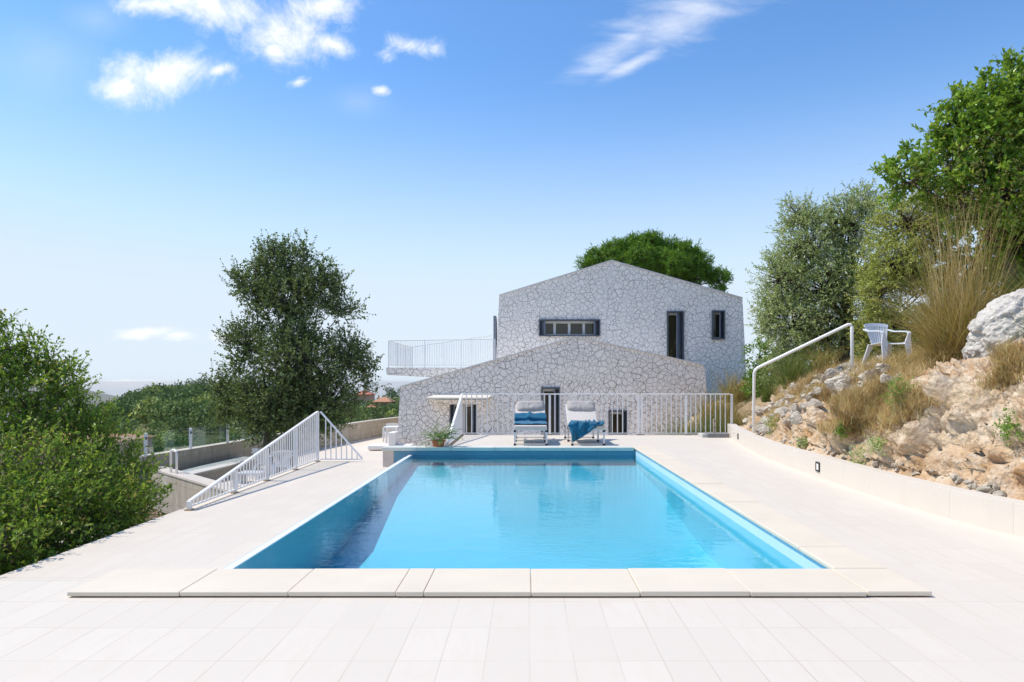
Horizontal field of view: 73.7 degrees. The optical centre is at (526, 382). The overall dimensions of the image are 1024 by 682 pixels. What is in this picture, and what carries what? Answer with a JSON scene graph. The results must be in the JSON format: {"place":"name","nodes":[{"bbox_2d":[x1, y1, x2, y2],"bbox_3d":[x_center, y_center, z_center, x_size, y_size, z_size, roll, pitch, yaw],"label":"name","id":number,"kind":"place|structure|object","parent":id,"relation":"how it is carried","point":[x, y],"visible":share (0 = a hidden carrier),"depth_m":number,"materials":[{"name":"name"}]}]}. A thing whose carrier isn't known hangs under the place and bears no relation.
{"place":"outdoors","nodes":[
{"label":"outdoors","id":0,"kind":"place"},
{"bbox_2d":[0,378,118,416],"bbox_3d":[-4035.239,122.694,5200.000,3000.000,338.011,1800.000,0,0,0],"label":"mountain","id":1,"kind":"structure","parent":0,"point":[104,397],"depth_m":5091.11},
{"bbox_2d":[0,308,176,574],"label":"leafy shrub","id":2,"kind":"object","parent":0,"point":[48,509],"visible":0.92,"depth_m":8.56,"materials":[{"name":"green plant"}]},
{"bbox_2d":[0,461,387,579],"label":"deck","id":3,"kind":"structure","parent":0,"point":[222,531],"depth_m":7.88,"materials":[{"name":"tile"}]},
{"bbox_2d":[184,411,362,510],"bbox_3d":[-4.018,1.158,11.850,1.014,1.084,5.650,0,0,0],"label":"deck railing","id":4,"kind":"object","parent":3,"relation":"on","point":[233,474],"visible":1,"depth_m":12.45,"materials":[{"name":"white metal"}]},
{"bbox_2d":[4,416,391,451],"bbox_3d":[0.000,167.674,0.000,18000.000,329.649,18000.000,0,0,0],"label":"hill terrain","id":5,"kind":"structure","parent":0,"point":[203,438],"depth_m":141.36,"materials":[{"name":"plant"}]},
{"bbox_2d":[0,432,152,480],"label":"pink house","id":6,"kind":"structure","parent":5,"relation":"on","point":[133,437],"depth_m":55.28,"materials":[{"name":"tile"}]},
{"bbox_2d":[161,415,191,429],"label":"hillside tree","id":7,"kind":"object","parent":5,"relation":"on","point":[176,422],"visible":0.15,"depth_m":149.96,"materials":[{"name":"green plant"}]},
{"bbox_2d":[150,466,229,513],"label":"retaining wall","id":8,"kind":"structure","parent":5,"relation":"on","point":[187,486],"depth_m":12.50,"materials":[{"name":"concrete"}]},
{"bbox_2d":[170,449,177,473],"bbox_3d":[-6.681,1.490,12.925,0.283,0.461,0.044,0,0,39],"label":"grab rail","id":9,"kind":"object","parent":8,"relation":"on","point":[176,460],"visible":1,"depth_m":12.84,"materials":[{"name":"white metal"}]},
{"bbox_2d":[184,377,206,384],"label":"hillside tree","id":10,"kind":"object","parent":5,"relation":"on","point":[191,381],"visible":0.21,"depth_m":267.38,"materials":[{"name":"green plant"}]},
{"bbox_2d":[194,376,208,386],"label":"hillside tree","id":11,"kind":"object","parent":5,"relation":"on","point":[204,380],"visible":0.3,"depth_m":267.98,"materials":[{"name":"green plant"}]},
{"bbox_2d":[214,416,237,438],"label":"hillside tree","id":12,"kind":"object","parent":5,"relation":"on","point":[222,425],"visible":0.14,"depth_m":119.80,"materials":[{"name":"green plant"}]},
{"bbox_2d":[62,379,399,452],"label":"wood","id":13,"kind":"object","parent":5,"relation":"on","point":[160,405],"visible":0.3,"depth_m":155.26,"materials":[{"name":"green plant"}]},
{"bbox_2d":[76,417,398,495],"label":"concrete wall","id":14,"kind":"structure","parent":5,"relation":"on","point":[195,456],"depth_m":19.92,"materials":[{"name":"concrete"}]},
{"bbox_2d":[118,425,228,456],"bbox_3d":[-8.627,1.460,18.258,0.717,0.550,6.801,0,0,14],"label":"glass balustrade","id":15,"kind":"object","parent":14,"relation":"on","point":[190,441],"visible":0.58,"depth_m":17.72,"materials":[{"name":"white metal"}]},
{"bbox_2d":[344,401,363,421],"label":"hillside tree","id":16,"kind":"object","parent":5,"relation":"on","point":[355,413],"visible":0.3,"depth_m":149.84,"materials":[{"name":"green plant"}]},
{"bbox_2d":[355,388,374,402],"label":"red roof house","id":17,"kind":"structure","parent":5,"relation":"on","point":[370,395],"depth_m":310.00,"materials":[{"name":"paint"}]},
{"bbox_2d":[365,395,395,419],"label":"ochre house","id":18,"kind":"structure","parent":5,"relation":"on","point":[384,401],"depth_m":250.00,"materials":[{"name":"tile"}]},
{"bbox_2d":[383,387,399,397],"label":"hillside tree","id":19,"kind":"object","parent":5,"relation":"on","point":[394,393],"visible":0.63,"depth_m":299.73,"materials":[{"name":"green plant"}]},
{"bbox_2d":[572,226,733,292],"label":"stone pine","id":20,"kind":"object","parent":5,"relation":"on","point":[653,251],"visible":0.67,"depth_m":48.32,"materials":[{"name":"green plant"}]},
{"bbox_2d":[116,458,279,526],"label":"planter soil","id":21,"kind":"structure","parent":0,"point":[155,514],"depth_m":12.99,"materials":[{"name":"brown soil"}]},
{"bbox_2d":[182,457,259,479],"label":"floor","id":22,"kind":"structure","parent":21,"relation":"on","point":[215,470],"depth_m":17.51,"materials":[{"name":"concrete"}]},
{"bbox_2d":[94,390,399,401],"bbox_3d":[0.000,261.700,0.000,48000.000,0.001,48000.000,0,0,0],"label":"sea","id":23,"kind":"structure","parent":0,"point":[381,393],"depth_m":17487.18,"materials":[{"name":"blue liquid"}]},
{"bbox_2d":[222,436,384,485],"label":"patio","id":24,"kind":"structure","parent":0,"point":[362,450],"depth_m":24.31,"materials":[{"name":"concrete"}]},
{"bbox_2d":[238,470,264,483],"bbox_3d":[-6.850,2.363,17.025,0.600,0.266,0.550,0,0,0],"label":"table","id":25,"kind":"object","parent":24,"relation":"on","point":[248,474],"visible":0.5,"depth_m":16.88,"materials":[{"name":"white plastic"}]},
{"bbox_2d":[250,448,281,477],"bbox_3d":[-6.837,2.105,17.972,0.613,0.790,0.634,0,0,30],"label":"plastic chair","id":26,"kind":"object","parent":24,"relation":"on","point":[254,450],"visible":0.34,"depth_m":17.80,"materials":[{"name":"plastic"}]},
{"bbox_2d":[269,450,292,474],"bbox_3d":[-6.301,2.105,17.472,0.613,0.790,0.634,0,0,-30],"label":"plastic chair","id":27,"kind":"object","parent":24,"relation":"on","point":[277,462],"visible":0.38,"depth_m":17.30,"materials":[{"name":"plastic"}]},
{"bbox_2d":[198,228,391,472],"bbox_3d":[-6.360,-0.813,18.440,5.124,6.926,3.213,0,0,0],"label":"holm oak","id":28,"kind":"object","parent":24,"relation":"on","point":[288,403],"visible":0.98,"depth_m":18.34,"materials":[{"name":"green plant"}]},
{"bbox_2d":[382,423,397,443],"bbox_3d":[-5.612,2.084,28.268,0.645,0.832,0.667,0,0,-20],"label":"plastic chair","id":29,"kind":"object","parent":24,"relation":"on","point":[384,432],"visible":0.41,"depth_m":28.06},
{"bbox_2d":[384,426,397,443],"bbox_3d":[-5.060,2.127,27.200,1.120,0.745,0.800,0,0,0],"label":"garden table","id":30,"kind":"object","parent":24,"relation":"on","point":[388,429],"visible":0.43,"depth_m":26.93,"materials":[{"name":"white plastic"}]},
{"bbox_2d":[367,431,414,449],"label":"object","id":31,"kind":"object","parent":24,"relation":"on","point":[393,438],"visible":0.78,"depth_m":24.93,"materials":[{"name":"white concrete"}]},
{"bbox_2d":[386,260,745,445],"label":"stone house","id":32,"kind":"structure","parent":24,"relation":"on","point":[586,330],"depth_m":28.05,"materials":[{"name":"grey stone"}]},
{"bbox_2d":[450,405,476,434],"bbox_3d":[-2.412,1.679,26.146,1.035,1.809,0.379,0,0,0],"label":"door","id":33,"kind":"structure","parent":32,"relation":"in","point":[452,407],"depth_m":26.20,"materials":[{"name":"grey metal"}]},
{"bbox_2d":[541,387,559,434],"bbox_3d":[0.908,1.386,26.137,0.706,2.394,0.398,0,0,0],"label":"door","id":34,"kind":"structure","parent":32,"relation":"in","point":[544,390],"depth_m":26.20,"materials":[{"name":"grey metal"}]},
{"bbox_2d":[539,319,599,335],"bbox_3d":[1.877,-2.390,30.118,2.689,0.735,0.436,0,0,0],"label":"window","id":35,"kind":"structure","parent":32,"relation":"in","point":[547,327],"depth_m":30.20,"materials":[{"name":"grey metal"}]},
{"bbox_2d":[608,410,627,434],"bbox_3d":[3.472,1.572,26.137,0.718,1.010,0.397,0,0,0],"label":"window","id":36,"kind":"structure","parent":32,"relation":"in","point":[609,411],"depth_m":26.20,"materials":[{"name":"grey metal"}]},
{"bbox_2d":[667,311,683,359],"bbox_3d":[6.523,-2.011,30.118,0.735,2.223,0.436,0,0,0],"label":"door","id":37,"kind":"structure","parent":32,"relation":"in","point":[675,319],"depth_m":30.12,"materials":[{"name":"grey metal"}]},
{"bbox_2d":[712,310,724,338],"bbox_3d":[8.407,-2.516,30.118,0.566,1.269,0.436,0,0,0],"label":"window","id":38,"kind":"structure","parent":32,"relation":"in","point":[718,316],"depth_m":30.09,"materials":[{"name":"grey metal"}]},
{"bbox_2d":[0,435,1023,681],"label":"pool deck","id":39,"kind":"structure","parent":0,"point":[964,623],"depth_m":3.73,"materials":[{"name":"tile"}]},
{"bbox_2d":[67,446,931,595],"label":"swimming pool","id":40,"kind":"structure","parent":39,"relation":"in","point":[601,530],"depth_m":8.08,"materials":[{"name":"liquid"}]},
{"bbox_2d":[418,421,463,446],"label":"potted plant","id":41,"kind":"object","parent":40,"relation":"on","point":[437,442],"visible":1,"depth_m":13.79,"materials":[{"name":"green plant"}]},
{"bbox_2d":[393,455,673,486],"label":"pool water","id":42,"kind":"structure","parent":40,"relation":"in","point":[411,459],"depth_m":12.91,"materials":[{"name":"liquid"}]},
{"bbox_2d":[514,401,547,445],"bbox_3d":[0.085,0.884,15.357,0.722,0.912,1.915,0,0,0],"label":"sun lounger","id":43,"kind":"object","parent":39,"relation":"on","point":[530,406],"visible":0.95,"depth_m":15.83,"materials":[{"name":"fabric"}]},
{"bbox_2d":[514,412,547,424],"bbox_3d":[0.085,0.801,15.146,0.742,0.258,1.132,0,0,0],"label":"towel","id":44,"kind":"object","parent":43,"relation":"on","point":[530,418],"visible":1,"depth_m":15.56,"materials":[{"name":"fabric"}]},
{"bbox_2d":[564,401,604,445],"bbox_3d":[1.275,0.883,15.357,0.722,0.913,1.915,0,0,-1],"label":"sun lounger","id":45,"kind":"object","parent":39,"relation":"on","point":[580,410],"visible":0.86,"depth_m":15.80,"materials":[{"name":"fabric"}]},
{"bbox_2d":[568,419,604,441],"bbox_3d":[1.255,1.027,14.582,0.779,0.474,0.577,0,0,-1],"label":"towel","id":46,"kind":"object","parent":45,"relation":"on","point":[579,429],"visible":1,"depth_m":14.35,"materials":[{"name":"fabric"}]},
{"bbox_2d":[445,394,732,445],"bbox_3d":[1.760,0.812,15.707,6.930,1.055,3.315,0,0,0],"label":"deck railing","id":47,"kind":"object","parent":39,"relation":"on","point":[457,422],"visible":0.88,"depth_m":17.31,"materials":[{"name":"white metal"}]},
{"bbox_2d":[698,419,728,437],"bbox_3d":[4.580,1.120,16.750,0.640,0.440,0.500,0,0,0],"label":"parasol base","id":48,"kind":"object","parent":39,"relation":"on","point":[714,434],"visible":1,"depth_m":16.53,"materials":[{"name":"grey concrete"}]},
{"bbox_2d":[727,424,1023,537],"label":"wall","id":49,"kind":"structure","parent":39,"relation":"on","point":[989,511],"depth_m":7.45,"materials":[{"name":"paint"}]},
{"bbox_2d":[815,461,819,471],"bbox_3d":[4.115,1.195,9.660,0.018,0.135,0.125,0,0,1],"label":"wall lamp","id":50,"kind":"object","parent":49,"relation":"attached to","point":[817,466],"visible":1,"depth_m":9.66,"materials":[{"name":"white metal"}]},
{"bbox_2d":[0,0,1023,390],"label":"sky","id":51,"kind":"structure","parent":0,"point":[454,156],"materials":[{"name":"blue"}]},
{"bbox_2d":[679,337,1023,499],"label":"rocky bank","id":52,"kind":"structure","parent":0,"point":[960,439],"depth_m":7.70,"materials":[{"name":"stone"}]},
{"bbox_2d":[609,338,738,434],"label":"tall grass","id":53,"kind":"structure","parent":52,"relation":"on","point":[679,426],"depth_m":18.42,"materials":[{"name":"plant"}]},
{"bbox_2d":[677,407,743,434],"bbox_3d":[5.187,1.217,18.530,2.534,1.256,2.471,0,0,-20],"label":"grass tuft","id":54,"kind":"object","parent":52,"relation":"on","point":[711,423],"visible":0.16,"depth_m":18.35,"materials":[{"name":"plant"}]},
{"bbox_2d":[685,386,750,425],"bbox_3d":[5.521,0.779,20.051,2.783,1.532,3.110,0,0,-35],"label":"grass tuft","id":55,"kind":"object","parent":52,"relation":"on","point":[712,409],"visible":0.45,"depth_m":19.86,"materials":[{"name":"plant"}]},
{"bbox_2d":[708,402,750,430],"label":"grass tuft","id":56,"kind":"object","parent":52,"relation":"on","point":[734,418],"visible":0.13,"depth_m":18.23,"materials":[{"name":"plant"}]},
{"bbox_2d":[701,367,762,402],"bbox_3d":[6.443,0.022,20.622,2.555,1.266,2.684,0,0,0],"label":"grass tuft","id":57,"kind":"object","parent":52,"relation":"on","point":[734,387],"visible":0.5,"depth_m":20.43,"materials":[{"name":"plant"}]},
{"bbox_2d":[717,399,751,425],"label":"grass tuft","id":58,"kind":"object","parent":52,"relation":"on","point":[739,420],"visible":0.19,"depth_m":17.65,"materials":[{"name":"plant"}]},
{"bbox_2d":[752,424,772,434],"bbox_3d":[4.608,0.910,13.351,0.398,0.200,0.281,22,4,16],"label":"limestone rock","id":59,"kind":"object","parent":52,"relation":"on","point":[760,428],"visible":0.76,"depth_m":13.29,"materials":[{"name":"stone"}]},
{"bbox_2d":[744,368,782,401],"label":"grass tuft","id":60,"kind":"object","parent":52,"relation":"on","point":[767,393],"visible":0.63,"depth_m":16.73,"materials":[{"name":"plant"}]},
{"bbox_2d":[759,416,769,424],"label":"limestone rock","id":61,"kind":"object","parent":52,"relation":"on","point":[763,418],"visible":0.39,"depth_m":13.70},
{"bbox_2d":[760,406,770,412],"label":"limestone rock","id":62,"kind":"object","parent":52,"relation":"on","point":[764,408],"visible":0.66,"depth_m":15.53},
{"bbox_2d":[761,412,777,434],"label":"shrub","id":63,"kind":"object","parent":52,"relation":"on","point":[772,425],"visible":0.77,"depth_m":12.89,"materials":[{"name":"green plant"}]},
{"bbox_2d":[737,332,804,403],"bbox_3d":[7.084,-0.301,20.028,2.672,2.390,1.471,0,0,-41],"label":"leafy bush","id":64,"kind":"object","parent":52,"relation":"on","point":[749,379],"visible":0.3,"depth_m":19.83,"materials":[{"name":"green plant"}]},
{"bbox_2d":[773,398,784,407],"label":"limestone rock","id":65,"kind":"object","parent":52,"relation":"on","point":[776,404],"visible":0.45,"depth_m":14.57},
{"bbox_2d":[776,406,788,415],"bbox_3d":[4.604,0.510,12.284,0.211,0.160,0.368,-19,13,21],"label":"limestone rock","id":66,"kind":"object","parent":52,"relation":"on","point":[782,411],"visible":0.94,"depth_m":12.20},
{"bbox_2d":[784,400,791,405],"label":"limestone rock","id":67,"kind":"object","parent":52,"relation":"on","point":[786,401],"visible":0.49,"depth_m":14.28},
{"bbox_2d":[750,343,826,388],"bbox_3d":[6.036,-0.358,15.601,2.269,1.303,2.211,0,0,0],"label":"grass tuft","id":68,"kind":"object","parent":52,"relation":"on","point":[789,376],"visible":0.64,"depth_m":15.47,"materials":[{"name":"plant"}]},
{"bbox_2d":[785,394,795,401],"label":"limestone rock","id":69,"kind":"object","parent":52,"relation":"on","point":[786,398],"visible":0.34,"depth_m":14.49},
{"bbox_2d":[788,411,802,424],"bbox_3d":[4.537,0.615,11.472,0.232,0.285,0.327,-8,5,-8],"label":"limestone rock","id":70,"kind":"object","parent":52,"relation":"on","point":[795,418],"visible":0.81,"depth_m":11.38,"materials":[{"name":"stone"}]},
{"bbox_2d":[790,405,801,411],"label":"limestone rock","id":71,"kind":"object","parent":52,"relation":"on","point":[794,408],"visible":0.75,"depth_m":11.99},
{"bbox_2d":[793,435,807,448],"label":"shrub","id":72,"kind":"object","parent":52,"relation":"on","point":[802,441],"visible":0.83,"depth_m":10.95,"materials":[{"name":"green plant"}]},
{"bbox_2d":[799,403,805,409],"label":"limestone rock","id":73,"kind":"object","parent":52,"relation":"on","point":[803,407],"visible":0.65,"depth_m":11.39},
{"bbox_2d":[752,323,853,432],"bbox_3d":[5.552,0.030,13.801,1.924,2.390,0.070,0,0,26],"label":"handrail","id":74,"kind":"object","parent":52,"relation":"on","point":[801,347],"visible":0.85,"depth_m":13.78,"materials":[{"name":"white metal"}]},
{"bbox_2d":[805,394,813,400],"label":"limestone rock","id":75,"kind":"object","parent":52,"relation":"on","point":[808,397],"visible":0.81,"depth_m":12.11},
{"bbox_2d":[807,399,822,406],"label":"limestone rock","id":76,"kind":"object","parent":52,"relation":"on","point":[815,402],"visible":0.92,"depth_m":10.92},
{"bbox_2d":[744,178,889,384],"bbox_3d":[7.793,-2.527,17.591,4.594,5.717,2.821,0,0,-15],"label":"olive tree","id":77,"kind":"object","parent":52,"relation":"on","point":[826,295],"visible":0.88,"depth_m":17.25,"materials":[{"name":"green plant"}]},
{"bbox_2d":[812,387,822,395],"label":"limestone rock","id":78,"kind":"object","parent":52,"relation":"on","point":[815,389],"visible":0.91,"depth_m":12.06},
{"bbox_2d":[801,340,847,370],"bbox_3d":[6.810,-0.671,15.565,1.547,0.840,1.442,0,0,22],"label":"grass tuft","id":79,"kind":"object","parent":52,"relation":"on","point":[815,362],"visible":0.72,"depth_m":15.51,"materials":[{"name":"plant"}]},
{"bbox_2d":[824,378,834,391],"bbox_3d":[5.221,0.032,11.627,0.352,0.230,0.298,17,-6,43],"label":"limestone rock","id":80,"kind":"object","parent":52,"relation":"on","point":[829,383],"visible":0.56,"depth_m":11.57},
{"bbox_2d":[820,368,839,383],"bbox_3d":[5.516,-0.109,12.428,0.374,0.228,0.346,-17,-25,-4],"label":"limestone rock","id":81,"kind":"object","parent":52,"relation":"on","point":[828,372],"visible":0.57,"depth_m":12.30,"materials":[{"name":"stone"}]},
{"bbox_2d":[830,375,844,381],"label":"limestone rock","id":82,"kind":"object","parent":52,"relation":"on","point":[835,379],"visible":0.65,"depth_m":11.47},
{"bbox_2d":[831,420,853,440],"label":"shrub","id":83,"kind":"object","parent":52,"relation":"on","point":[840,432],"visible":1,"depth_m":9.44,"materials":[{"name":"green plant"}]},
{"bbox_2d":[834,382,850,393],"bbox_3d":[5.295,0.107,11.400,0.316,0.228,0.267,-11,-27,1],"label":"limestone rock","id":84,"kind":"object","parent":52,"relation":"on","point":[837,385],"visible":0.59,"depth_m":11.31,"materials":[{"name":"stone"}]},
{"bbox_2d":[838,379,848,382],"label":"limestone rock","id":85,"kind":"object","parent":52,"relation":"on","point":[842,380],"visible":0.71,"depth_m":11.35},
{"bbox_2d":[843,375,851,383],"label":"limestone rock","id":86,"kind":"object","parent":52,"relation":"on","point":[848,377],"visible":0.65,"depth_m":11.34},
{"bbox_2d":[840,362,856,368],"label":"limestone rock","id":87,"kind":"object","parent":52,"relation":"on","point":[847,365],"visible":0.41,"depth_m":13.75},
{"bbox_2d":[842,441,868,463],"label":"shrub","id":88,"kind":"object","parent":52,"relation":"on","point":[858,454],"visible":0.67,"depth_m":8.98,"materials":[{"name":"green plant"}]},
{"bbox_2d":[786,322,928,375],"bbox_3d":[10.330,-0.789,20.122,3.262,2.806,5.998,0,0,-44],"label":"leafy bush","id":89,"kind":"object","parent":52,"relation":"on","point":[849,356],"visible":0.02,"depth_m":20.40,"materials":[{"name":"green plant"}]},
{"bbox_2d":[858,373,870,382],"bbox_3d":[5.468,-0.044,10.945,0.296,0.179,0.243,27,-11,-35],"label":"limestone rock","id":90,"kind":"object","parent":52,"relation":"on","point":[861,375],"visible":0.34,"depth_m":10.89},
{"bbox_2d":[864,369,879,378],"bbox_3d":[5.463,-0.112,10.745,0.224,0.146,0.404,-1,-25,45],"label":"limestone rock","id":91,"kind":"object","parent":52,"relation":"on","point":[871,372],"visible":0.66,"depth_m":10.66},
{"bbox_2d":[871,461,878,466],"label":"limestone rock","id":92,"kind":"object","parent":52,"relation":"on","point":[875,464],"visible":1,"depth_m":8.41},
{"bbox_2d":[866,436,888,456],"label":"shrub","id":93,"kind":"object","parent":52,"relation":"on","point":[879,442],"visible":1,"depth_m":8.29,"materials":[{"name":"green plant"}]},
{"bbox_2d":[874,363,884,368],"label":"limestone rock","id":94,"kind":"object","parent":52,"relation":"on","point":[879,365],"visible":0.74,"depth_m":10.64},
{"bbox_2d":[876,366,888,373],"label":"limestone rock","id":95,"kind":"object","parent":52,"relation":"on","point":[880,371],"visible":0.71,"depth_m":10.61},
{"bbox_2d":[880,373,891,382],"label":"limestone rock","id":96,"kind":"object","parent":52,"relation":"on","point":[887,378],"visible":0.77,"depth_m":9.33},
{"bbox_2d":[861,323,911,364],"bbox_3d":[7.170,-0.784,13.635,0.658,0.848,0.680,0,0,-10],"label":"plastic chair","id":97,"kind":"object","parent":52,"relation":"on","point":[882,333],"visible":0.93,"depth_m":13.80,"materials":[{"name":"plastic"}]},
{"bbox_2d":[853,332,930,371],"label":"tall grass","id":98,"kind":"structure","parent":52,"relation":"on","point":[899,358],"depth_m":11.14,"materials":[{"name":"plant"}]},
{"bbox_2d":[877,373,919,407],"bbox_3d":[4.404,0.126,8.096,0.472,0.469,0.397,0,0,0],"label":"shrub","id":99,"kind":"object","parent":52,"relation":"on","point":[895,386],"visible":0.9,"depth_m":8.09,"materials":[{"name":"green plant"}]},
{"bbox_2d":[840,187,985,361],"bbox_3d":[9.016,-2.424,15.793,3.790,4.325,2.191,0,0,-21],"label":"olive tree","id":100,"kind":"object","parent":52,"relation":"on","point":[893,268],"visible":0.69,"depth_m":15.32,"materials":[{"name":"green plant"}]},
{"bbox_2d":[853,110,1023,371],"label":"tall grass","id":101,"kind":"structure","parent":52,"relation":"on","point":[948,326],"depth_m":9.57,"materials":[{"name":"plant"}]},
{"bbox_2d":[868,44,1023,300],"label":"oak tree","id":102,"kind":"object","parent":52,"relation":"on","point":[992,114],"visible":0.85,"depth_m":13.75,"materials":[{"name":"green plant"}]},
{"bbox_2d":[951,473,959,479],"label":"limestone rock","id":103,"kind":"object","parent":52,"relation":"on","point":[955,476],"visible":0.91,"depth_m":6.99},
{"bbox_2d":[964,480,973,484],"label":"limestone rock","id":104,"kind":"object","parent":52,"relation":"on","point":[966,482],"visible":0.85,"depth_m":6.82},
{"bbox_2d":[980,486,992,491],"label":"limestone rock","id":105,"kind":"object","parent":52,"relation":"on","point":[987,489],"visible":0.99,"depth_m":6.53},
{"bbox_2d":[959,241,1023,310],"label":"green grass","id":106,"kind":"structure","parent":52,"relation":"on","point":[1015,282],"depth_m":9.53,"materials":[{"name":"plant"}]},
{"bbox_2d":[961,288,1023,359],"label":"boulder","id":107,"kind":"object","parent":52,"relation":"on","point":[978,329],"visible":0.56,"depth_m":8.41,"materials":[{"name":"stone"}]},
{"bbox_2d":[992,482,999,490],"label":"limestone rock","id":108,"kind":"object","parent":52,"relation":"on","point":[995,486],"visible":0.88,"depth_m":6.44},
{"bbox_2d":[992,490,1005,496],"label":"limestone rock","id":109,"kind":"object","parent":52,"relation":"on","point":[999,493],"visible":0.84,"depth_m":6.34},
{"bbox_2d":[984,297,1023,344],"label":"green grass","id":110,"kind":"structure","parent":52,"relation":"on","point":[1011,324],"depth_m":7.74,"materials":[{"name":"plant"}]},
{"bbox_2d":[991,407,1023,448],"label":"shrub","id":111,"kind":"object","parent":52,"relation":"on","point":[1004,427],"visible":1,"depth_m":6.59,"materials":[{"name":"green plant"}]},
{"bbox_2d":[745,334,1023,441],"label":"dry grass","id":112,"kind":"structure","parent":0,"point":[1010,353],"depth_m":9.25,"materials":[{"name":"plant"}]}
]}

